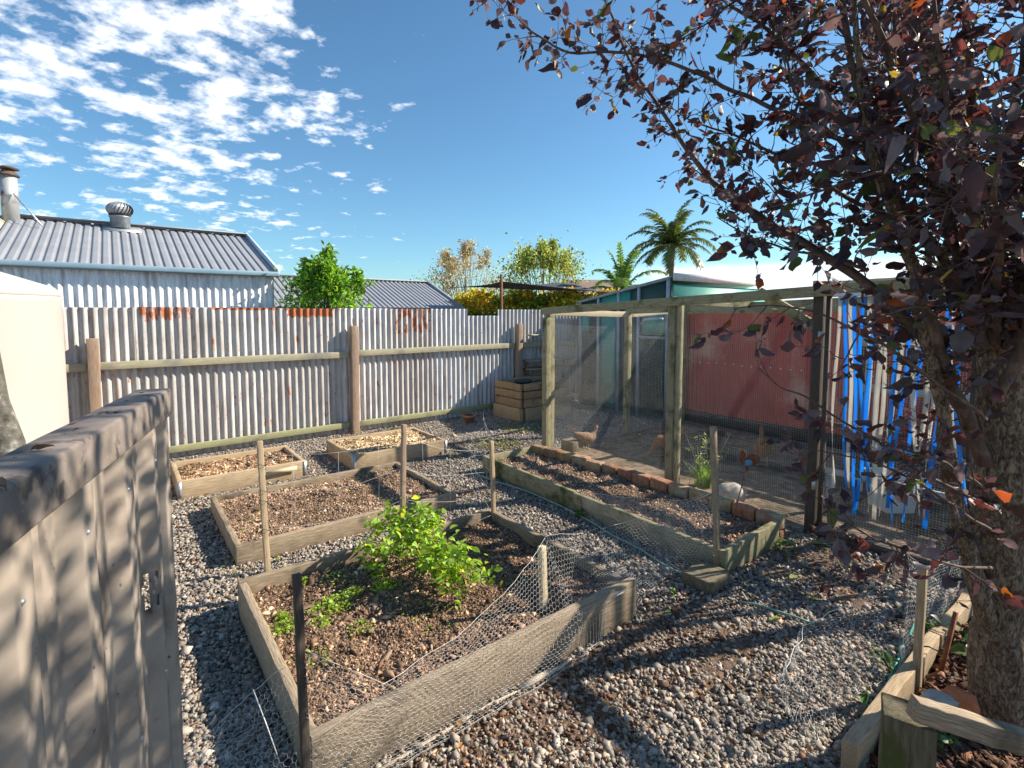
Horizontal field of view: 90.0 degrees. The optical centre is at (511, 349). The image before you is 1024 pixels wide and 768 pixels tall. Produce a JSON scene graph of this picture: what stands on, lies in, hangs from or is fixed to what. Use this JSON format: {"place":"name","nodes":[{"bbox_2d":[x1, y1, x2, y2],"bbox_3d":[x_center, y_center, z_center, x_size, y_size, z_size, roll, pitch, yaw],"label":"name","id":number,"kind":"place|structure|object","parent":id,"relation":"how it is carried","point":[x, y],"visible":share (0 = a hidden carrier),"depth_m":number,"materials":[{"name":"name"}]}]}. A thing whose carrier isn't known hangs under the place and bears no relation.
{"place":"outdoors","nodes":[
{"label":"outdoors","id":0,"kind":"place"},
{"bbox_2d":[0,0,1023,312],"label":"sky","id":1,"kind":"structure","parent":0,"point":[385,133],"materials":[{"name":"blue"}]},
{"bbox_2d":[141,399,965,767],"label":"ground","id":2,"kind":"structure","parent":0,"point":[645,611],"depth_m":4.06,"materials":[{"name":"grey gravel"}]},
{"bbox_2d":[0,353,25,456],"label":"bare tree","id":3,"kind":"object","parent":2,"relation":"on","point":[12,437],"visible":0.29,"depth_m":2.47,"materials":[{"name":"grey plant"}]},
{"bbox_2d":[0,272,68,443],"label":"water tank","id":4,"kind":"object","parent":2,"relation":"on","point":[32,348],"visible":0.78,"depth_m":4.35,"materials":[{"name":"beige plastic"}]},
{"bbox_2d":[0,388,183,767],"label":"steel panel fence","id":5,"kind":"object","parent":2,"relation":"on","point":[90,677],"visible":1,"depth_m":0.90,"materials":[{"name":"beige metal"}]},
{"bbox_2d":[0,392,149,490],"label":"leaf bits","id":6,"kind":"object","parent":5,"relation":"on","point":[3,483],"visible":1,"depth_m":0.75,"materials":[{"name":"brown plant"}]},
{"bbox_2d":[0,165,279,307],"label":"corrugated shed","id":7,"kind":"structure","parent":2,"relation":"on","point":[119,259],"depth_m":8.13,"materials":[{"name":"grey metal"}]},
{"bbox_2d":[170,445,306,499],"bbox_3d":[-3.163,1.389,5.932,1.277,0.206,0.898,-3,5,-37],"label":"raised bed","id":8,"kind":"object","parent":2,"relation":"on","point":[196,477],"visible":0.95,"depth_m":5.77,"materials":[{"name":"wood"}]},
{"bbox_2d":[266,466,296,475],"bbox_3d":[-2.597,1.366,5.775,0.332,0.060,0.004,-3,5,-37],"label":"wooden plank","id":9,"kind":"object","parent":8,"relation":"attached to","point":[283,470],"visible":1,"depth_m":5.77,"materials":[{"name":"beige wood"}]},
{"bbox_2d":[253,690,281,767],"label":"loose wire","id":10,"kind":"object","parent":2,"relation":"on","point":[267,728],"visible":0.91,"depth_m":2.06,"materials":[{"name":"silver metal"}]},
{"bbox_2d":[292,572,310,767],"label":"garden stake","id":11,"kind":"object","parent":2,"relation":"on","point":[301,674],"visible":0.97,"depth_m":1.87,"materials":[{"name":"brown wood"}]},
{"bbox_2d":[62,307,578,457],"bbox_3d":[-2.884,0.405,7.773,11.857,2.081,0.175,-3,5,-37],"label":"corrugated fence","id":12,"kind":"object","parent":2,"relation":"on","point":[231,378],"visible":0.73,"depth_m":7.59,"materials":[{"name":"metal"}]},
{"bbox_2d":[523,334,575,376],"bbox_3d":[0.771,0.141,10.386,1.180,0.933,0.288,-3,5,-37],"label":"shelf","id":13,"kind":"object","parent":12,"relation":"attached to","point":[526,368],"visible":0.58,"depth_m":10.19,"materials":[{"name":"grey metal"}]},
{"bbox_2d":[274,240,375,308],"bbox_3d":[-3.310,-0.299,9.223,1.794,3.288,1.970,0,4,0],"label":"green bush","id":14,"kind":"object","parent":2,"relation":"on","point":[323,276],"visible":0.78,"depth_m":8.73,"materials":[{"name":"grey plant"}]},
{"bbox_2d":[210,461,455,566],"bbox_3d":[-1.710,1.478,4.946,1.925,0.170,1.345,-3,5,-37],"label":"raised bed","id":15,"kind":"object","parent":2,"relation":"on","point":[232,515],"visible":0.89,"depth_m":4.75,"materials":[{"name":"wood"}]},
{"bbox_2d":[273,275,465,308],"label":"grey roofed shed","id":16,"kind":"structure","parent":2,"relation":"on","point":[398,294],"depth_m":13.74,"materials":[{"name":"metal"}]},
{"bbox_2d":[326,427,446,469],"bbox_3d":[-1.696,1.315,6.942,1.317,0.209,0.998,-3,5,-37],"label":"raised bed","id":17,"kind":"object","parent":2,"relation":"on","point":[389,452],"visible":0.94,"depth_m":6.75,"materials":[{"name":"wood"}]},
{"bbox_2d":[410,273,456,292],"bbox_3d":[-4.973,-2.612,32.126,3.503,4.637,3.397,0,4,0],"label":"dark tree","id":18,"kind":"object","parent":2,"relation":"on","point":[446,283],"visible":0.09,"depth_m":31.27,"materials":[{"name":"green plant"}]},
{"bbox_2d":[237,509,635,767],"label":"raised bed","id":19,"kind":"object","parent":2,"relation":"on","point":[393,643],"visible":0.73,"depth_m":2.84,"materials":[{"name":"wood"}]},
{"bbox_2d":[256,440,270,571],"bbox_3d":[-1.632,1.111,3.377,0.040,1.024,0.119,-4,6,-44],"label":"garden stake","id":20,"kind":"object","parent":19,"relation":"on","point":[263,508],"visible":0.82,"depth_m":3.36,"materials":[{"name":"brown wood"}]},
{"bbox_2d":[256,413,508,566],"bbox_3d":[-0.381,0.993,5.960,1.258,0.949,5.698,1,4,14],"label":"strand wire","id":21,"kind":"object","parent":20,"relation":"attached to","point":[386,473],"visible":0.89,"depth_m":3.85,"materials":[{"name":"grey metal"}]},
{"bbox_2d":[270,570,461,670],"bbox_3d":[-0.899,1.518,3.089,1.036,0.058,0.987,-2,5,-27],"label":"chickweed","id":22,"kind":"object","parent":19,"relation":"on","point":[327,601],"visible":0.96,"depth_m":3.03,"materials":[{"name":"green plant"}]},
{"bbox_2d":[400,424,406,528],"bbox_3d":[-0.836,1.076,3.924,0.045,1.013,0.093,2,5,25],"label":"garden stake","id":23,"kind":"object","parent":19,"relation":"in","point":[403,462],"visible":0.62,"depth_m":3.91,"materials":[{"name":"brown wood"}]},
{"bbox_2d":[395,505,444,529],"bbox_3d":[-0.769,1.423,4.223,0.440,0.319,0.368,0,4,0],"label":"plant","id":24,"kind":"object","parent":19,"relation":"on","point":[411,510],"visible":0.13,"depth_m":4.19,"materials":[{"name":"green plant"}]},
{"bbox_2d":[353,495,502,603],"bbox_3d":[-0.597,1.288,3.335,0.569,0.525,1.166,-4,6,-42],"label":"leafy plant","id":25,"kind":"object","parent":19,"relation":"on","point":[431,551],"visible":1,"depth_m":3.35,"materials":[{"name":"green plant"}]},
{"bbox_2d":[485,565,496,576],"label":"plant","id":26,"kind":"object","parent":19,"relation":"on","point":[492,570],"visible":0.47,"depth_m":3.46,"materials":[{"name":"green plant"}]},
{"bbox_2d":[489,440,495,521],"bbox_3d":[-0.161,1.160,4.330,0.038,0.787,0.067,-3,5,-39],"label":"garden stake","id":27,"kind":"object","parent":19,"relation":"on","point":[492,477],"visible":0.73,"depth_m":4.32,"materials":[{"name":"brown wood"}]},
{"bbox_2d":[538,545,547,612],"bbox_3d":[0.184,1.407,3.038,0.056,0.483,0.077,-3,5,-37],"label":"garden stake","id":28,"kind":"object","parent":19,"relation":"in","point":[543,606],"visible":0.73,"depth_m":3.02,"materials":[{"name":"beige wood"}]},
{"bbox_2d":[412,238,512,305],"bbox_3d":[-2.590,-2.758,25.753,5.875,5.840,5.216,0,4,0],"label":"autumn tree","id":29,"kind":"object","parent":2,"relation":"on","point":[446,264],"visible":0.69,"depth_m":25.34,"materials":[{"name":"brown plant"}]},
{"bbox_2d":[462,413,475,422],"bbox_3d":[-0.744,1.179,8.922,0.235,0.173,0.235,-2,5,-27],"label":"plant pot","id":30,"kind":"object","parent":2,"relation":"on","point":[469,418],"visible":1,"depth_m":8.85,"materials":[{"name":"ceramic"}]},
{"bbox_2d":[451,274,608,309],"bbox_3d":[0.894,-0.544,14.077,4.525,2.872,2.527,-3,5,-40],"label":"shade sail","id":31,"kind":"object","parent":2,"relation":"on","point":[501,284],"visible":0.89,"depth_m":13.55,"materials":[{"name":"grey fabric"}]},
{"bbox_2d":[493,376,570,421],"bbox_3d":[0.380,0.876,9.556,1.228,0.701,0.877,-3,5,-37],"label":"compost box","id":32,"kind":"object","parent":2,"relation":"on","point":[509,395],"visible":0.82,"depth_m":9.20,"materials":[{"name":"wood"}]},
{"bbox_2d":[218,420,851,577],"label":"ground weeds","id":33,"kind":"object","parent":2,"relation":"on","point":[476,442],"visible":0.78,"depth_m":7.30,"materials":[{"name":"green plant"}]},
{"bbox_2d":[451,286,620,315],"bbox_3d":[1.048,-0.452,14.605,5.567,2.758,1.092,0,4,0],"label":"hedge","id":34,"kind":"object","parent":2,"relation":"on","point":[517,299],"visible":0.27,"depth_m":14.22,"materials":[{"name":"green plant"}]},
{"bbox_2d":[486,230,601,307],"bbox_3d":[1.408,-2.233,21.775,5.597,5.362,4.949,3,5,33],"label":"leafy tree","id":35,"kind":"object","parent":2,"relation":"on","point":[545,255],"visible":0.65,"depth_m":21.17,"materials":[{"name":"green plant"}]},
{"bbox_2d":[141,416,962,767],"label":"soil crumbs","id":36,"kind":"object","parent":2,"relation":"on","point":[627,670],"visible":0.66,"depth_m":2.59,"materials":[{"name":"brown soil"}]},
{"bbox_2d":[144,422,963,766],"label":"leaf litter","id":37,"kind":"object","parent":2,"relation":"on","point":[592,696],"visible":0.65,"depth_m":3.06,"materials":[{"name":"brown plant"}]},
{"bbox_2d":[573,508,593,517],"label":"plant","id":38,"kind":"object","parent":2,"relation":"on","point":[577,513],"visible":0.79,"depth_m":4.73,"materials":[{"name":"green plant"}]},
{"bbox_2d":[582,242,668,291],"bbox_3d":[3.491,-1.285,15.849,2.705,4.097,2.680,-4,6,-43],"label":"palm tree","id":39,"kind":"object","parent":2,"relation":"on","point":[618,280],"visible":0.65,"depth_m":15.71,"materials":[{"name":"green plant"}]},
{"bbox_2d":[482,444,785,572],"bbox_3d":[0.976,1.427,5.208,0.994,0.244,3.098,-3,5,-37],"label":"raised bed","id":40,"kind":"object","parent":2,"relation":"on","point":[750,533],"visible":0.96,"depth_m":4.79,"materials":[{"name":"wood"}]},
{"bbox_2d":[731,450,759,525],"bbox_3d":[1.961,1.206,4.327,0.255,0.737,0.023,0,4,-5],"label":"garden ornament","id":41,"kind":"object","parent":40,"relation":"on","point":[753,458],"visible":1,"depth_m":4.31,"materials":[{"name":"blue metal"}]},
{"bbox_2d":[477,475,814,624],"bbox_3d":[0.720,1.557,4.525,0.171,0.017,3.625,-3,5,-35],"label":"garden hose","id":42,"kind":"object","parent":2,"relation":"on","point":[745,602],"visible":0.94,"depth_m":4.12,"materials":[{"name":"rubber"}]},
{"bbox_2d":[668,586,675,596],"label":"plant","id":43,"kind":"object","parent":2,"relation":"on","point":[674,590],"visible":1,"depth_m":3.44,"materials":[{"name":"green plant"}]},
{"bbox_2d":[626,199,718,276],"bbox_3d":[6.199,-2.713,19.990,3.580,6.354,3.604,0,4,0],"label":"palm tree","id":44,"kind":"object","parent":2,"relation":"on","point":[671,238],"visible":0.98,"depth_m":19.42,"materials":[{"name":"green plant"}]},
{"bbox_2d":[576,273,769,418],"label":"green shed","id":45,"kind":"structure","parent":2,"relation":"on","point":[679,284],"depth_m":9.68,"materials":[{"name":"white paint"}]},
{"bbox_2d":[582,316,588,332],"bbox_3d":[1.493,-0.540,10.614,0.015,0.360,0.280,-3,5,-37],"label":"window","id":46,"kind":"structure","parent":45,"relation":"in","point":[585,325],"depth_m":10.57,"materials":[{"name":"glass"}]},
{"bbox_2d":[600,317,616,407],"bbox_3d":[1.904,0.197,10.125,0.020,1.880,0.400,-3,5,-37],"label":"door","id":47,"kind":"structure","parent":45,"relation":"in","point":[603,319],"depth_m":10.12,"materials":[{"name":"metal"}]},
{"bbox_2d":[641,314,665,334],"bbox_3d":[2.564,-0.480,9.219,0.015,0.400,0.560,-3,5,-37],"label":"window","id":48,"kind":"structure","parent":45,"relation":"in","point":[646,330],"depth_m":9.21,"materials":[{"name":"teal glass"}]},
{"bbox_2d":[681,560,729,595],"bbox_3d":[1.362,1.601,3.593,0.267,0.106,0.234,-3,5,-39],"label":"concrete block","id":49,"kind":"object","parent":2,"relation":"on","point":[707,578],"depth_m":3.54,"materials":[{"name":"grey concrete"}]},
{"bbox_2d":[709,426,719,566],"bbox_3d":[1.476,1.133,3.714,0.120,1.172,0.056,0,4,0],"label":"garden stake","id":50,"kind":"object","parent":2,"relation":"on","point":[714,475],"visible":0.77,"depth_m":3.69,"materials":[{"name":"brown wood"}]},
{"bbox_2d":[184,489,725,767],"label":"chicken wire","id":51,"kind":"object","parent":50,"relation":"attached to","point":[408,761],"visible":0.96,"depth_m":2.47,"materials":[{"name":"silver metal"}]},
{"bbox_2d":[541,270,1015,577],"bbox_3d":[3.645,0.403,5.476,3.320,2.314,6.504,-3,5,-37],"label":"aviary","id":52,"kind":"object","parent":2,"relation":"on","point":[677,309],"visible":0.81,"depth_m":5.40,"materials":[{"name":"metal"}]},
{"bbox_2d":[811,296,975,575],"bbox_3d":[2.888,0.561,3.945,0.060,2.018,1.010,-3,5,-37],"label":"door","id":53,"kind":"structure","parent":52,"relation":"in","point":[827,358],"depth_m":4.22,"materials":[{"name":"metal"}]},
{"bbox_2d":[831,291,966,529],"bbox_3d":[2.876,0.446,3.846,0.087,1.760,0.908,-3,5,-37],"label":"strip curtain","id":54,"kind":"object","parent":52,"relation":"hanging from","point":[864,408],"visible":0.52,"depth_m":3.95,"materials":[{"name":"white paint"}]},
{"bbox_2d":[773,536,796,551],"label":"plant","id":55,"kind":"object","parent":2,"relation":"on","point":[791,542],"visible":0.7,"depth_m":4.09,"materials":[{"name":"green plant"}]},
{"bbox_2d":[789,574,797,579],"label":"fallen leaf","id":56,"kind":"object","parent":2,"relation":"on","point":[794,576],"visible":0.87,"depth_m":3.64,"materials":[{"name":"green plant"}]},
{"bbox_2d":[684,311,972,471],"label":"red wall","id":57,"kind":"structure","parent":2,"relation":"on","point":[740,342],"depth_m":8.03,"materials":[{"name":"metal"}]},
{"bbox_2d":[860,641,906,767],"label":"pipe","id":58,"kind":"object","parent":2,"relation":"on","point":[901,648],"visible":0.31,"depth_m":2.75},
{"bbox_2d":[869,648,899,671],"bbox_3d":[1.980,1.634,2.708,0.092,0.097,0.164,-1,4,-17],"label":"plant","id":59,"kind":"object","parent":2,"relation":"on","point":[888,659],"visible":0.95,"depth_m":2.69,"materials":[{"name":"green plant"}]},
{"bbox_2d":[887,624,913,681],"bbox_3d":[2.130,1.673,2.781,1.017,0.047,0.045,-4,6,-44],"label":"hose end","id":60,"kind":"object","parent":2,"relation":"on","point":[894,667],"visible":0.18,"depth_m":2.75,"materials":[{"name":"teal plastic"}]},
{"bbox_2d":[841,587,972,767],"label":"planter board","id":61,"kind":"object","parent":2,"relation":"on","point":[860,741],"visible":0.69,"depth_m":2.46,"materials":[{"name":"brown wood"}]},
{"bbox_2d":[777,553,963,745],"bbox_3d":[2.110,1.346,2.818,2.090,0.674,0.262,-2,5,-31],"label":"chicken wire","id":62,"kind":"object","parent":61,"relation":"attached to","point":[906,629],"visible":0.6,"depth_m":2.60,"materials":[{"name":"silver metal"}]},
{"bbox_2d":[878,692,936,767],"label":"sleeper post","id":63,"kind":"object","parent":2,"relation":"on","point":[906,740],"visible":0.86,"depth_m":1.80,"materials":[{"name":"brown wood"}]},
{"bbox_2d":[905,694,1023,755],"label":"timber rail","id":64,"kind":"object","parent":63,"relation":"on","point":[986,731],"visible":1,"depth_m":1.72,"materials":[{"name":"brown wood"}]},
{"bbox_2d":[876,629,1023,767],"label":"planting strip","id":65,"kind":"object","parent":2,"relation":"on","point":[965,746],"visible":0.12,"depth_m":2.17,"materials":[{"name":"soil"}]},
{"bbox_2d":[469,0,1023,727],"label":"plum tree","id":66,"kind":"object","parent":65,"relation":"on","point":[971,196],"visible":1,"depth_m":1.98,"materials":[{"name":"purple plant"}]},
{"bbox_2d":[858,686,872,707],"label":"plant","id":67,"kind":"object","parent":65,"relation":"on","point":[863,698],"visible":0.17,"depth_m":2.42,"materials":[{"name":"green plant"}]},
{"bbox_2d":[912,568,927,695],"bbox_3d":[2.011,1.429,2.530,0.045,0.748,0.036,-3,5,-38],"label":"garden stake","id":68,"kind":"object","parent":65,"relation":"on","point":[919,623],"visible":0.62,"depth_m":2.51,"materials":[{"name":"brown wood"}]},
{"bbox_2d":[910,614,968,655],"bbox_3d":[2.385,1.578,2.793,0.330,0.152,0.249,2,5,26],"label":"plant","id":69,"kind":"object","parent":65,"relation":"on","point":[959,647],"visible":0.49,"depth_m":2.80,"materials":[{"name":"green plant"}]},
{"bbox_2d":[866,616,1023,767],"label":"bark mulch","id":70,"kind":"object","parent":65,"relation":"on","point":[973,759],"visible":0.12,"depth_m":2.16,"materials":[{"name":"wood"}]},
{"bbox_2d":[920,685,980,714],"bbox_3d":[1.901,1.544,2.231,0.220,0.120,0.133,0,4,0],"label":"rock","id":71,"kind":"object","parent":70,"relation":"on","point":[955,696],"visible":0.45,"depth_m":2.21,"materials":[{"name":"brown stone"}]},
{"bbox_2d":[937,731,961,750],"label":"plant","id":72,"kind":"object","parent":65,"relation":"on","point":[944,738],"visible":0.19,"depth_m":2.11,"materials":[{"name":"green plant"}]},
{"bbox_2d":[546,280,615,296],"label":"house roof","id":73,"kind":"structure","parent":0,"point":[588,284],"depth_m":30.09,"materials":[{"name":"white metal"}]},
{"bbox_2d":[389,593,773,767],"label":"soil path","id":74,"kind":"structure","parent":0,"point":[714,661],"depth_m":2.60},
{"bbox_2d":[379,658,571,767],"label":"peeling stick","id":75,"kind":"object","parent":74,"relation":"on","point":[526,683],"visible":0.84,"depth_m":2.56,"materials":[{"name":"white wood"}]},
{"bbox_2d":[559,421,969,567],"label":"aviary ground","id":76,"kind":"structure","parent":0,"point":[730,472],"depth_m":6.02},
{"bbox_2d":[561,437,582,452],"bbox_3d":[0.829,1.310,7.052,0.206,0.144,0.240,-3,5,-37],"label":"concrete block","id":77,"kind":"object","parent":76,"relation":"on","point":[575,445],"depth_m":6.98,"materials":[{"name":"grey concrete"}]},
{"bbox_2d":[568,424,598,449],"bbox_3d":[0.999,1.202,7.048,0.450,0.334,0.147,-1,4,-20],"label":"hen","id":78,"kind":"object","parent":76,"relation":"on","point":[583,437],"visible":0.95,"depth_m":7.01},
{"bbox_2d":[648,427,690,455],"bbox_3d":[2.033,1.209,6.687,0.608,0.370,0.184,-1,4,-20],"label":"hen","id":79,"kind":"object","parent":76,"relation":"on","point":[659,440],"visible":0.46,"depth_m":6.60,"materials":[{"name":"brown"}]},
{"bbox_2d":[685,432,728,487],"bbox_3d":[2.107,1.188,5.532,0.518,0.580,0.463,2,4,24],"label":"grass tuft","id":80,"kind":"object","parent":76,"relation":"on","point":[706,479],"visible":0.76,"depth_m":5.53,"materials":[{"name":"green plant"}]},
{"bbox_2d":[719,482,746,501],"bbox_3d":[2.161,1.446,5.067,0.311,0.265,0.234,0,4,0],"label":"rock","id":81,"kind":"object","parent":76,"relation":"on","point":[730,492],"visible":0.47,"depth_m":4.98,"materials":[{"name":"white stone"}]},
{"bbox_2d":[754,424,772,465],"bbox_3d":[3.059,1.193,6.229,0.206,0.467,0.631,1,4,20],"label":"hen","id":82,"kind":"object","parent":76,"relation":"on","point":[757,445],"visible":0.88,"depth_m":6.15,"materials":[{"name":"brown"}]},
{"bbox_2d":[824,467,945,510],"bbox_3d":[3.610,1.389,4.098,0.092,0.444,2.051,-3,5,-39],"label":"timber rail","id":83,"kind":"object","parent":76,"relation":"on","point":[829,482],"visible":0.22,"depth_m":4.73,"materials":[{"name":"brown wood"}]},
{"bbox_2d":[864,467,924,513],"bbox_3d":[3.634,1.348,4.904,0.350,0.350,0.350,0,4,0],"label":"white tub","id":84,"kind":"object","parent":76,"relation":"on","point":[910,508],"visible":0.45,"depth_m":4.79,"materials":[{"name":"paint"}]},
{"bbox_2d":[857,338,971,503],"bbox_3d":[4.709,0.753,4.183,0.249,1.700,3.222,-3,5,-37],"label":"run partition","id":85,"kind":"object","parent":76,"relation":"on","point":[920,392],"visible":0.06,"depth_m":5.07,"materials":[{"name":"grey metal"}]},
{"bbox_2d":[752,540,904,612],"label":"soil path","id":86,"kind":"structure","parent":0,"point":[824,566],"depth_m":3.76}
]}

